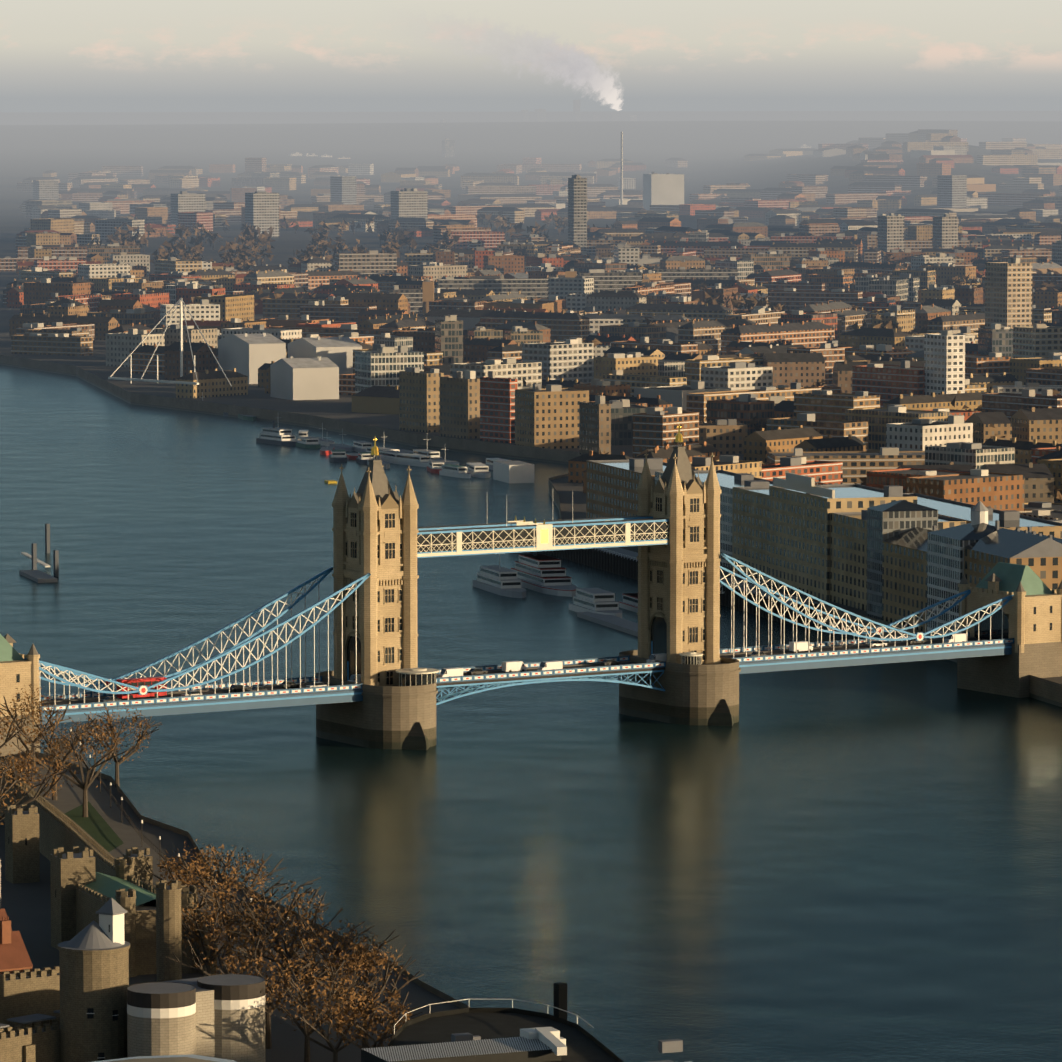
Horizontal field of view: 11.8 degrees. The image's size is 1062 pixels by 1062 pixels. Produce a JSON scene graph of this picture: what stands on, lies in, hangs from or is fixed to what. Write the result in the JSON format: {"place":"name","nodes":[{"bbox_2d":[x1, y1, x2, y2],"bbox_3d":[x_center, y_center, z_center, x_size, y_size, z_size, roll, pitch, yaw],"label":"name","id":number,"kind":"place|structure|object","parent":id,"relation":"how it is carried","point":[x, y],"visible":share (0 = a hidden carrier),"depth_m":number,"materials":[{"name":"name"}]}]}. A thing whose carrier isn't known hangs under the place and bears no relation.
{"place":"outdoors","nodes":[
{"label":"outdoors","id":0,"kind":"place"},
{"bbox_2d":[0,365,1061,1061],"bbox_3d":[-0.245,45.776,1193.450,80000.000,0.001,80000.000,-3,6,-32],"label":"river water","id":1,"kind":"structure","parent":0,"point":[860,863],"depth_m":1092.14,"materials":[{"name":"blue liquid"}]},
{"bbox_2d":[19,420,818,636],"bbox_3d":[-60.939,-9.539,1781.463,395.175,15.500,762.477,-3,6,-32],"label":"boats","id":2,"kind":"object","parent":1,"relation":"on","point":[541,573],"visible":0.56,"depth_m":1552.68,"materials":[{"name":"white metal"}]},
{"bbox_2d":[0,99,1061,522],"bbox_3d":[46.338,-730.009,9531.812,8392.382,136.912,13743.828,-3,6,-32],"label":"city buildings","id":3,"kind":"structure","parent":0,"point":[478,341],"depth_m":3130.84,"materials":[{"name":"brick"}]},
{"bbox_2d":[0,121,1061,230],"bbox_3d":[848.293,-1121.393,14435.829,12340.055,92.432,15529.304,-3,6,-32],"label":"horizon hills","id":4,"kind":"structure","parent":0,"point":[713,152],"depth_m":9112.62,"materials":[{"name":"grey"}]},
{"bbox_2d":[0,111,1061,1061],"bbox_3d":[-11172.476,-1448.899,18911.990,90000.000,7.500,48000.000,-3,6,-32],"label":"city ground","id":5,"kind":"structure","parent":0,"point":[27,909],"depth_m":2378.08,"materials":[{"name":"stone"}]},
{"bbox_2d":[0,729,396,1061],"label":"tower of london","id":6,"kind":"structure","parent":5,"relation":"on","point":[116,912],"depth_m":761.15,"materials":[{"name":"stone"}]},
{"bbox_2d":[0,670,425,1061],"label":"bare trees","id":7,"kind":"object","parent":5,"relation":"on","point":[338,1012],"visible":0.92,"depth_m":809.45,"materials":[{"name":"brown plant"}]},
{"bbox_2d":[108,298,458,464],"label":"quay gantry and craft","id":8,"kind":"object","parent":5,"relation":"on","point":[434,455],"visible":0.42,"depth_m":2357.72,"materials":[{"name":"white metal"}]},
{"bbox_2d":[93,982,690,1061],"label":"offices","id":9,"kind":"structure","parent":5,"relation":"on","point":[512,1034],"depth_m":619.82,"materials":[{"name":"concrete"}]},
{"bbox_2d":[0,423,1061,755],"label":"bridge","id":10,"kind":"structure","parent":5,"relation":"on","point":[1010,619],"depth_m":1191.81,"materials":[{"name":"stone"}]},
{"bbox_2d":[100,633,965,701],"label":"vehicles","id":11,"kind":"object","parent":10,"relation":"on","point":[509,666],"visible":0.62,"depth_m":1178.51,"materials":[{"name":"white metal"}]},
{"bbox_2d":[91,211,1061,499],"bbox_3d":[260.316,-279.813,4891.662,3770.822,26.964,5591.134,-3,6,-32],"label":"city trees","id":12,"kind":"object","parent":5,"relation":"on","point":[263,239],"visible":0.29,"depth_m":4443.56,"materials":[{"name":"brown plant"}]},
{"bbox_2d":[620,132,622,204],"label":"chimney","id":13,"kind":"object","parent":5,"relation":"on","point":[621,191],"visible":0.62,"depth_m":6491.57,"materials":[{"name":"concrete"}]},
{"bbox_2d":[586,458,1061,633],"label":"riverside buildings","id":14,"kind":"structure","parent":5,"relation":"on","point":[891,553],"depth_m":1443.17,"materials":[{"name":"grey brick"}]},
{"bbox_2d":[0,0,1061,111],"label":"sky","id":15,"kind":"structure","parent":0,"point":[56,55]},
{"bbox_2d":[492,31,622,110],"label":"smoke plume","id":16,"kind":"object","parent":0,"point":[572,66],"depth_m":6494.41,"materials":[{"name":"white"}]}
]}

